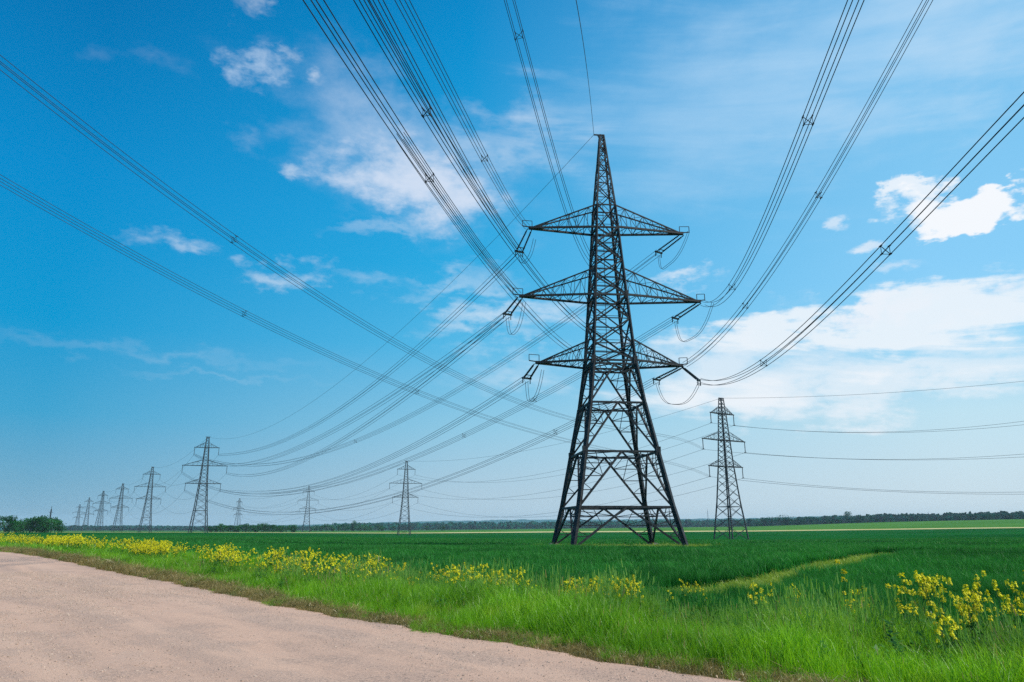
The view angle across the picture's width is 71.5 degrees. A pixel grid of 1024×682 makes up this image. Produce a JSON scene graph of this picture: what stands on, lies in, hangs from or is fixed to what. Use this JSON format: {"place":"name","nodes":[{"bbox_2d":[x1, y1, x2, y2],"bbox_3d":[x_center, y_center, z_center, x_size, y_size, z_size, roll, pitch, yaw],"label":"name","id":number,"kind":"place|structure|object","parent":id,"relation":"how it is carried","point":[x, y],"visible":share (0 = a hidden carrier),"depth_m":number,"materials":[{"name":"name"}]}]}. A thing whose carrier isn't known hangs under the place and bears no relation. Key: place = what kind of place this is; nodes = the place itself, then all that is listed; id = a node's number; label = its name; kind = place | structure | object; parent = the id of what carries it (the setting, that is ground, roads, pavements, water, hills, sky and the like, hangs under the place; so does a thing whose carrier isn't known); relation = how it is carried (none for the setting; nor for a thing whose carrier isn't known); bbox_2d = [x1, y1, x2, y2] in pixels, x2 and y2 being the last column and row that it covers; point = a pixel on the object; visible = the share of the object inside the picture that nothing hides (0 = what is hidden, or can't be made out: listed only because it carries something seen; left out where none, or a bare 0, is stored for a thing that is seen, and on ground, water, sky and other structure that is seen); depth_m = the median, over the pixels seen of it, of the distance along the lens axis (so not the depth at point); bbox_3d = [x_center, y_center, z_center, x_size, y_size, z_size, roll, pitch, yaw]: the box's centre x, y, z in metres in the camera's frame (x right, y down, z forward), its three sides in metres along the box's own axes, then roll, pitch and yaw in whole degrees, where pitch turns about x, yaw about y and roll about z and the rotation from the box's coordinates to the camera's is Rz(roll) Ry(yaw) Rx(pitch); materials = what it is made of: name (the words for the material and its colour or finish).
{"place":"outdoors","nodes":[
{"label":"outdoors","id":0,"kind":"place"},
{"bbox_2d":[0,552,742,681],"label":"gravel road","id":1,"kind":"structure","parent":0,"point":[327,662],"depth_m":10.60,"materials":[{"name":"beige gravel"}]},
{"bbox_2d":[0,516,852,529],"bbox_3d":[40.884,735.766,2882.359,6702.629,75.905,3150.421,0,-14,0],"label":"hills","id":2,"kind":"structure","parent":0,"point":[538,521],"depth_m":3623.69,"materials":[{"name":"plant"}]},
{"bbox_2d":[0,519,1023,532],"bbox_3d":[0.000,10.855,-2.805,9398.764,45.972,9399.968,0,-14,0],"label":"ground","id":3,"kind":"structure","parent":0,"point":[308,530],"depth_m":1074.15,"materials":[{"name":"green plant"}]},
{"bbox_2d":[0,537,146,555],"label":"verge grass","id":4,"kind":"structure","parent":3,"relation":"on","point":[59,548],"depth_m":43.02,"materials":[{"name":"green plant"}]},
{"bbox_2d":[72,504,84,530],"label":"suspension pylon","id":5,"kind":"object","parent":3,"relation":"on","point":[78,512],"visible":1,"depth_m":776.16,"materials":[{"name":"metal"}]},
{"bbox_2d":[79,500,94,530],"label":"suspension pylon","id":6,"kind":"object","parent":3,"relation":"on","point":[88,501],"visible":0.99,"depth_m":655.61,"materials":[{"name":"metal"}]},
{"bbox_2d":[93,491,110,531],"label":"suspension pylon","id":7,"kind":"object","parent":3,"relation":"on","point":[101,512],"visible":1,"depth_m":542.44,"materials":[{"name":"metal"}]},
{"bbox_2d":[109,483,132,531],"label":"suspension pylon","id":8,"kind":"object","parent":3,"relation":"on","point":[122,505],"visible":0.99,"depth_m":464.05,"materials":[{"name":"metal"}]},
{"bbox_2d":[39,525,329,530],"bbox_3d":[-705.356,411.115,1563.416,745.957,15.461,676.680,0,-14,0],"label":"distant wood","id":9,"kind":"object","parent":3,"relation":"on","point":[136,527],"visible":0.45,"depth_m":1333.48,"materials":[{"name":"green plant"}]},
{"bbox_2d":[234,498,243,531],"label":"suspension pylon","id":10,"kind":"object","parent":3,"relation":"on","point":[239,500],"visible":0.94,"depth_m":710.52,"materials":[{"name":"metal"}]},
{"bbox_2d":[52,545,436,599],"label":"verge grass","id":11,"kind":"structure","parent":3,"relation":"on","point":[189,559],"depth_m":24.79,"materials":[{"name":"green plant"}]},
{"bbox_2d":[299,486,315,531],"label":"suspension pylon","id":12,"kind":"object","parent":3,"relation":"on","point":[306,508],"visible":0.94,"depth_m":506.53,"materials":[{"name":"metal"}]},
{"bbox_2d":[350,521,358,530],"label":"tree","id":13,"kind":"object","parent":3,"relation":"on","point":[353,527],"visible":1,"depth_m":770.13,"materials":[{"name":"green plant"}]},
{"bbox_2d":[330,516,811,529],"bbox_3d":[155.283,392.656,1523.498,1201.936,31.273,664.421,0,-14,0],"label":"distant wood","id":14,"kind":"object","parent":3,"relation":"on","point":[526,525],"visible":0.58,"depth_m":1318.59,"materials":[{"name":"green plant"}]},
{"bbox_2d":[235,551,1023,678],"bbox_3d":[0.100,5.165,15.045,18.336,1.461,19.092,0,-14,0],"label":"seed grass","id":15,"kind":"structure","parent":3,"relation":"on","point":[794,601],"depth_m":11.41,"materials":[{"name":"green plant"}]},
{"bbox_2d":[763,517,776,525],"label":"tree","id":16,"kind":"object","parent":3,"relation":"on","point":[769,521],"visible":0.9,"depth_m":775.99,"materials":[{"name":"green plant"}]},
{"bbox_2d":[774,517,786,525],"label":"tree","id":17,"kind":"object","parent":3,"relation":"on","point":[778,519],"visible":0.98,"depth_m":746.52,"materials":[{"name":"green plant"}]},
{"bbox_2d":[778,515,792,524],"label":"tree","id":18,"kind":"object","parent":3,"relation":"on","point":[786,521],"visible":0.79,"depth_m":749.49,"materials":[{"name":"green plant"}]},
{"bbox_2d":[787,516,801,524],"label":"tree","id":19,"kind":"object","parent":3,"relation":"on","point":[795,521],"visible":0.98,"depth_m":737.95,"materials":[{"name":"green plant"}]},
{"bbox_2d":[797,511,1023,524],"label":"distant wood","id":20,"kind":"object","parent":3,"relation":"on","point":[881,517],"visible":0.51,"depth_m":948.50,"materials":[{"name":"green plant"}]},
{"bbox_2d":[0,528,1023,640],"bbox_3d":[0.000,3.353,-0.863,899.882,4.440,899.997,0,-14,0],"label":"wheat field","id":21,"kind":"structure","parent":0,"point":[928,533],"depth_m":243.01,"materials":[{"name":"green plant"}]},
{"bbox_2d":[0,515,16,532],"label":"tree","id":22,"kind":"object","parent":21,"relation":"on","point":[9,518],"visible":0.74,"depth_m":283.14,"materials":[{"name":"green plant"}]},
{"bbox_2d":[4,521,17,532],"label":"tree","id":23,"kind":"object","parent":21,"relation":"on","point":[10,527],"visible":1,"depth_m":270.71,"materials":[{"name":"green plant"}]},
{"bbox_2d":[13,520,21,532],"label":"tree","id":24,"kind":"object","parent":21,"relation":"on","point":[15,529],"visible":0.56,"depth_m":279.41,"materials":[{"name":"green plant"}]},
{"bbox_2d":[18,523,32,532],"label":"tree","id":25,"kind":"object","parent":21,"relation":"on","point":[23,527],"visible":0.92,"depth_m":284.76,"materials":[{"name":"green plant"}]},
{"bbox_2d":[26,516,44,532],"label":"tree","id":26,"kind":"object","parent":21,"relation":"on","point":[33,521],"visible":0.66,"depth_m":285.46,"materials":[{"name":"green plant"}]},
{"bbox_2d":[38,520,53,532],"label":"tree","id":27,"kind":"object","parent":21,"relation":"on","point":[44,526],"visible":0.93,"depth_m":280.03,"materials":[{"name":"green plant"}]},
{"bbox_2d":[35,517,61,532],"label":"tree","id":28,"kind":"object","parent":21,"relation":"on","point":[47,525],"visible":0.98,"depth_m":280.21,"materials":[{"name":"green plant"}]},
{"bbox_2d":[47,517,60,532],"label":"tree","id":29,"kind":"object","parent":21,"relation":"on","point":[54,524],"visible":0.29,"depth_m":300.31,"materials":[{"name":"green plant"}]},
{"bbox_2d":[52,523,66,532],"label":"tree","id":30,"kind":"object","parent":21,"relation":"on","point":[59,527],"visible":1,"depth_m":280.49,"materials":[{"name":"green plant"}]},
{"bbox_2d":[134,467,165,531],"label":"suspension pylon","id":31,"kind":"object","parent":21,"relation":"on","point":[146,498],"visible":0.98,"depth_m":345.03,"materials":[{"name":"metal"}]},
{"bbox_2d":[181,437,226,532],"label":"suspension pylon","id":32,"kind":"object","parent":21,"relation":"on","point":[201,472],"visible":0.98,"depth_m":243.68,"materials":[{"name":"metal"}]},
{"bbox_2d":[193,312,509,465],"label":"power line","id":33,"kind":"object","parent":32,"relation":"attached to","point":[382,398],"visible":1,"depth_m":98.38,"materials":[{"name":"metal"}]},
{"bbox_2d":[389,461,421,534],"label":"suspension pylon","id":34,"kind":"object","parent":21,"relation":"on","point":[407,496],"visible":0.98,"depth_m":338.37,"materials":[{"name":"metal"}]},
{"bbox_2d":[0,545,903,681],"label":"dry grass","id":35,"kind":"structure","parent":21,"relation":"on","point":[575,649],"depth_m":13.57,"materials":[{"name":"green plant"}]},
{"bbox_2d":[0,532,1023,643],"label":"rapeseed mass","id":36,"kind":"object","parent":21,"relation":"on","point":[154,547],"visible":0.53,"depth_m":28.11,"materials":[{"name":"yellow plant"}]},
{"bbox_2d":[3,535,1023,545],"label":"wheat","id":37,"kind":"object","parent":21,"relation":"on","point":[365,540],"visible":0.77,"depth_m":86.07,"materials":[{"name":"green plant"}]},
{"bbox_2d":[116,543,1023,580],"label":"wheat","id":38,"kind":"object","parent":21,"relation":"on","point":[749,561],"visible":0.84,"depth_m":32.68,"materials":[{"name":"green plant"}]},
{"bbox_2d":[169,549,1016,680],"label":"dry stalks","id":39,"kind":"object","parent":21,"relation":"on","point":[617,607],"visible":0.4,"depth_m":11.85,"materials":[{"name":"plant"}]},
{"bbox_2d":[194,561,1018,672],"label":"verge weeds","id":40,"kind":"object","parent":21,"relation":"on","point":[893,641],"visible":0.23,"depth_m":10.58,"materials":[{"name":"plant"}]},
{"bbox_2d":[502,134,713,545],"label":"tension pylon","id":41,"kind":"object","parent":21,"relation":"on","point":[586,409],"visible":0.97,"depth_m":71.62,"materials":[{"name":"metal"}]},
{"bbox_2d":[227,312,509,476],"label":"power line","id":42,"kind":"object","parent":41,"relation":"attached to","point":[396,400],"visible":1,"depth_m":98.84,"materials":[{"name":"metal"}]},
{"bbox_2d":[221,254,516,455],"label":"power line","id":43,"kind":"object","parent":41,"relation":"attached to","point":[391,367],"visible":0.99,"depth_m":104.42,"materials":[{"name":"metal"}]},
{"bbox_2d":[228,376,528,492],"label":"power line","id":44,"kind":"object","parent":41,"relation":"attached to","point":[413,443],"visible":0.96,"depth_m":93.09,"materials":[{"name":"metal"}]},
{"bbox_2d":[210,137,591,438],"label":"power line","id":45,"kind":"object","parent":41,"relation":"attached to","point":[454,279],"visible":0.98,"depth_m":98.53,"materials":[{"name":"metal"}]},
{"bbox_2d":[303,0,520,296],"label":"power line","id":46,"kind":"object","parent":41,"relation":"attached to","point":[426,181],"visible":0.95,"depth_m":31.21,"materials":[{"name":"metal"}]},
{"bbox_2d":[185,379,656,514],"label":"power line","id":47,"kind":"object","parent":41,"relation":"attached to","point":[445,476],"visible":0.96,"depth_m":103.36,"materials":[{"name":"metal"}]},
{"bbox_2d":[196,251,659,465],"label":"power line","id":48,"kind":"object","parent":41,"relation":"attached to","point":[467,381],"visible":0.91,"depth_m":104.46,"materials":[{"name":"metal"}]},
{"bbox_2d":[188,316,676,495],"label":"power line","id":49,"kind":"object","parent":41,"relation":"attached to","point":[470,431],"visible":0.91,"depth_m":102.23,"materials":[{"name":"metal"}]},
{"bbox_2d":[367,0,520,252],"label":"power line","id":50,"kind":"object","parent":41,"relation":"attached to","point":[430,99],"visible":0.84,"depth_m":35.54,"materials":[{"name":"metal"}]},
{"bbox_2d":[394,0,529,228],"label":"power line","id":51,"kind":"object","parent":41,"relation":"attached to","point":[456,100],"visible":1,"depth_m":39.94,"materials":[{"name":"metal"}]},
{"bbox_2d":[353,0,594,334],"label":"power line","id":52,"kind":"object","parent":41,"relation":"attached to","point":[427,111],"visible":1,"depth_m":35.36,"materials":[{"name":"metal"}]},
{"bbox_2d":[396,133,574,353],"bbox_3d":[0.045,-4.840,53.944,0.453,4.230,36.156,-5,-15,19],"label":"power line","id":53,"kind":"object","parent":41,"relation":"attached to","point":[471,238],"visible":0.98,"depth_m":45.86,"materials":[{"name":"metal"}]},
{"bbox_2d":[504,0,597,268],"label":"power line","id":54,"kind":"object","parent":41,"relation":"attached to","point":[546,126],"visible":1,"depth_m":57.67,"materials":[{"name":"metal"}]},
{"bbox_2d":[576,0,593,132],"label":"power line","id":55,"kind":"object","parent":41,"relation":"attached to","point":[585,57],"visible":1,"depth_m":48.67,"materials":[{"name":"metal"}]},
{"bbox_2d":[701,0,863,306],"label":"power line","id":56,"kind":"object","parent":41,"relation":"attached to","point":[811,117],"visible":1,"depth_m":37.05,"materials":[{"name":"metal"}]},
{"bbox_2d":[683,0,932,366],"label":"power line","id":57,"kind":"object","parent":41,"relation":"attached to","point":[818,196],"visible":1,"depth_m":52.33,"materials":[{"name":"metal"}]},
{"bbox_2d":[696,92,1023,384],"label":"power line","id":58,"kind":"object","parent":41,"relation":"attached to","point":[888,246],"visible":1,"depth_m":33.69,"materials":[{"name":"metal"}]},
{"bbox_2d":[345,560,1023,648],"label":"wheat","id":59,"kind":"object","parent":21,"relation":"on","point":[668,578],"visible":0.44,"depth_m":18.07,"materials":[{"name":"green plant"}]},
{"bbox_2d":[524,540,892,596],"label":"trampled grass","id":60,"kind":"structure","parent":21,"relation":"on","point":[771,577],"depth_m":24.52,"materials":[{"name":"green plant"}]},
{"bbox_2d":[702,398,748,538],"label":"suspension pylon","id":61,"kind":"object","parent":21,"relation":"on","point":[726,467],"visible":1,"depth_m":174.85,"materials":[{"name":"metal"}]},
{"bbox_2d":[0,55,703,449],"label":"power line","id":62,"kind":"object","parent":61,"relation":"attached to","point":[236,235],"visible":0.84,"depth_m":40.85,"materials":[{"name":"metal"}]},
{"bbox_2d":[0,174,704,474],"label":"power line","id":63,"kind":"object","parent":61,"relation":"attached to","point":[255,315],"visible":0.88,"depth_m":51.18,"materials":[{"name":"metal"}]},
{"bbox_2d":[395,449,702,498],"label":"power line","id":64,"kind":"object","parent":61,"relation":"hanging from","point":[573,486],"visible":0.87,"depth_m":208.81,"materials":[{"name":"metal"}]},
{"bbox_2d":[421,426,731,482],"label":"power line","id":65,"kind":"object","parent":61,"relation":"hanging from","point":[563,474],"visible":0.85,"depth_m":254.21,"materials":[{"name":"metal"}]},
{"bbox_2d":[422,453,742,499],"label":"power line","id":66,"kind":"object","parent":61,"relation":"hanging from","point":[594,491],"visible":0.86,"depth_m":229.52,"materials":[{"name":"metal"}]},
{"bbox_2d":[716,477,954,493],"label":"power line","id":67,"kind":"object","parent":61,"relation":"hanging from","point":[849,489],"visible":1,"depth_m":160.49,"materials":[{"name":"metal"}]},
{"bbox_2d":[744,478,930,491],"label":"power line","id":68,"kind":"object","parent":61,"relation":"attached to","point":[841,487],"visible":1,"depth_m":165.45,"materials":[{"name":"metal"}]},
{"bbox_2d":[705,449,1014,459],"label":"power line","id":69,"kind":"object","parent":61,"relation":"attached to","point":[859,459],"visible":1,"depth_m":160.80,"materials":[{"name":"metal"}]},
{"bbox_2d":[715,423,1016,432],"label":"power line","id":70,"kind":"object","parent":61,"relation":"attached to","point":[849,432],"visible":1,"depth_m":164.38,"materials":[{"name":"metal"}]},
{"bbox_2d":[735,421,1021,431],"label":"power line","id":71,"kind":"object","parent":61,"relation":"hanging from","point":[919,430],"visible":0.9,"depth_m":160.54,"materials":[{"name":"metal"}]},
{"bbox_2d":[754,453,1019,459],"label":"power line","id":72,"kind":"object","parent":61,"relation":"hanging from","point":[898,459],"visible":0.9,"depth_m":163.99,"materials":[{"name":"metal"}]},
{"bbox_2d":[773,381,1021,397],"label":"power line","id":73,"kind":"object","parent":61,"relation":"attached to","point":[892,392],"visible":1,"depth_m":165.05,"materials":[{"name":"metal"}]},
{"bbox_2d":[913,570,931,623],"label":"rapeseed plant","id":74,"kind":"object","parent":21,"relation":"on","point":[921,590],"visible":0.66,"depth_m":10.75,"materials":[{"name":"yellow plant"}]},
{"bbox_2d":[915,577,938,621],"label":"rapeseed plant","id":75,"kind":"object","parent":21,"relation":"on","point":[929,590],"visible":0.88,"depth_m":10.47,"materials":[{"name":"yellow plant"}]},
{"bbox_2d":[919,574,936,620],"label":"rapeseed plant","id":76,"kind":"object","parent":21,"relation":"on","point":[927,579],"visible":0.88,"depth_m":10.74,"materials":[{"name":"yellow plant"}]},
{"bbox_2d":[919,574,939,617],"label":"rapeseed plant","id":77,"kind":"object","parent":21,"relation":"on","point":[930,588],"visible":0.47,"depth_m":11.09,"materials":[{"name":"yellow plant"}]},
{"bbox_2d":[931,575,948,615],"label":"rapeseed plant","id":78,"kind":"object","parent":21,"relation":"on","point":[943,580],"visible":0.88,"depth_m":10.92,"materials":[{"name":"yellow plant"}]},
{"bbox_2d":[969,570,991,638],"bbox_3d":[7.013,4.006,10.572,0.339,1.142,0.240,11,-18,-37],"label":"rapeseed plant","id":79,"kind":"object","parent":21,"relation":"on","point":[987,593],"visible":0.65,"depth_m":10.67,"materials":[{"name":"yellow plant"}]},
{"bbox_2d":[992,591,1009,635],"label":"rapeseed plant","id":80,"kind":"object","parent":21,"relation":"on","point":[1002,605],"visible":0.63,"depth_m":10.12,"materials":[{"name":"yellow plant"}]},
{"bbox_2d":[1006,587,1023,635],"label":"rapeseed plant","id":81,"kind":"object","parent":21,"relation":"on","point":[1010,612],"visible":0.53,"depth_m":9.79,"materials":[{"name":"yellow plant"}]},
{"bbox_2d":[0,0,1023,525],"label":"sky","id":82,"kind":"structure","parent":0,"point":[113,370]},
{"bbox_2d":[224,527,1023,532],"bbox_3d":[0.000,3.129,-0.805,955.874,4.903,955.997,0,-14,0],"label":"tree line","id":83,"kind":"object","parent":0,"point":[664,531],"depth_m":424.94,"materials":[{"name":"green plant"}]},
{"bbox_2d":[514,642,912,681],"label":"verge ground","id":84,"kind":"structure","parent":0,"point":[706,675],"depth_m":9.09,"materials":[{"name":"soil"}]},
{"bbox_2d":[262,574,1023,681],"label":"verge grass","id":85,"kind":"structure","parent":84,"relation":"on","point":[557,615],"depth_m":10.44,"materials":[{"name":"green plant"}]},
{"bbox_2d":[906,589,930,659],"bbox_3d":[5.362,3.779,9.361,0.257,0.978,0.259,12,-19,-39],"label":"rapeseed plant","id":86,"kind":"object","parent":84,"relation":"on","point":[915,611],"visible":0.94,"depth_m":9.40,"materials":[{"name":"yellow plant"}]},
{"bbox_2d":[930,612,954,664],"bbox_3d":[4.969,3.552,8.147,0.177,0.814,0.240,-3,-15,12],"label":"rapeseed plant","id":87,"kind":"object","parent":84,"relation":"on","point":[941,622],"visible":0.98,"depth_m":8.19,"materials":[{"name":"yellow plant"}]},
{"bbox_2d":[932,604,953,657],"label":"rapeseed plant","id":88,"kind":"object","parent":84,"relation":"on","point":[941,610],"visible":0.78,"depth_m":8.96,"materials":[{"name":"yellow plant"}]},
{"bbox_2d":[933,577,953,645],"bbox_3d":[5.647,3.672,9.280,0.299,1.145,0.186,-7,-16,25],"label":"rapeseed plant","id":89,"kind":"object","parent":84,"relation":"on","point":[951,596],"visible":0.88,"depth_m":9.31,"materials":[{"name":"yellow plant"}]},
{"bbox_2d":[933,615,956,673],"bbox_3d":[5.092,3.626,8.360,0.196,0.776,0.262,6,-16,-23],"label":"rapeseed plant","id":90,"kind":"object","parent":84,"relation":"on","point":[953,637],"visible":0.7,"depth_m":8.34,"materials":[{"name":"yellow plant"}]},
{"bbox_2d":[935,616,954,651],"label":"rapeseed plant","id":91,"kind":"object","parent":84,"relation":"on","point":[939,646],"visible":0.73,"depth_m":8.57,"materials":[{"name":"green plant"}]},
{"bbox_2d":[941,623,959,652],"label":"rapeseed plant","id":92,"kind":"object","parent":84,"relation":"on","point":[956,626],"visible":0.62,"depth_m":9.13,"materials":[{"name":"yellow plant"}]},
{"bbox_2d":[949,597,967,655],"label":"rapeseed plant","id":93,"kind":"object","parent":84,"relation":"on","point":[959,616],"visible":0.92,"depth_m":9.32,"materials":[{"name":"yellow plant"}]},
{"bbox_2d":[956,602,971,649],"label":"rapeseed plant","id":94,"kind":"object","parent":84,"relation":"on","point":[957,606],"visible":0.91,"depth_m":9.36,"materials":[{"name":"yellow plant"}]},
{"bbox_2d":[959,590,980,650],"bbox_3d":[6.071,3.768,9.344,0.255,0.991,0.260,-4,-15,14],"label":"rapeseed plant","id":95,"kind":"object","parent":84,"relation":"on","point":[970,618],"visible":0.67,"depth_m":9.36,"materials":[{"name":"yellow plant"}]},
{"bbox_2d":[966,592,978,640],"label":"rapeseed plant","id":96,"kind":"object","parent":84,"relation":"on","point":[976,605],"visible":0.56,"depth_m":9.39,"materials":[{"name":"yellow plant"}]},
{"bbox_2d":[963,584,983,646],"bbox_3d":[6.057,3.726,9.306,0.255,1.054,0.179,-12,-19,39],"label":"rapeseed plant","id":97,"kind":"object","parent":84,"relation":"on","point":[967,612],"visible":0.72,"depth_m":9.35,"materials":[{"name":"yellow plant"}]},
{"bbox_2d":[974,581,981,636],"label":"rapeseed plant","id":98,"kind":"object","parent":84,"relation":"on","point":[975,588],"visible":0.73,"depth_m":9.68,"materials":[{"name":"yellow plant"}]},
{"bbox_2d":[963,588,995,653],"bbox_3d":[5.752,3.581,8.719,0.192,1.052,0.318,-3,-20,11],"label":"rapeseed plant","id":99,"kind":"object","parent":84,"relation":"on","point":[965,596],"visible":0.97,"depth_m":8.81,"materials":[{"name":"yellow plant"}]},
{"bbox_2d":[972,597,992,643],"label":"rapeseed plant","id":100,"kind":"object","parent":84,"relation":"on","point":[990,619],"visible":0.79,"depth_m":9.34,"materials":[{"name":"yellow plant"}]},
{"bbox_2d":[987,579,1008,632],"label":"rapeseed plant","id":101,"kind":"object","parent":84,"relation":"on","point":[995,587],"visible":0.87,"depth_m":9.86,"materials":[{"name":"yellow plant"}]},
{"bbox_2d":[1005,580,1021,638],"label":"rapeseed plant","id":102,"kind":"object","parent":84,"relation":"on","point":[1009,599],"visible":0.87,"depth_m":9.57,"materials":[{"name":"yellow plant"}]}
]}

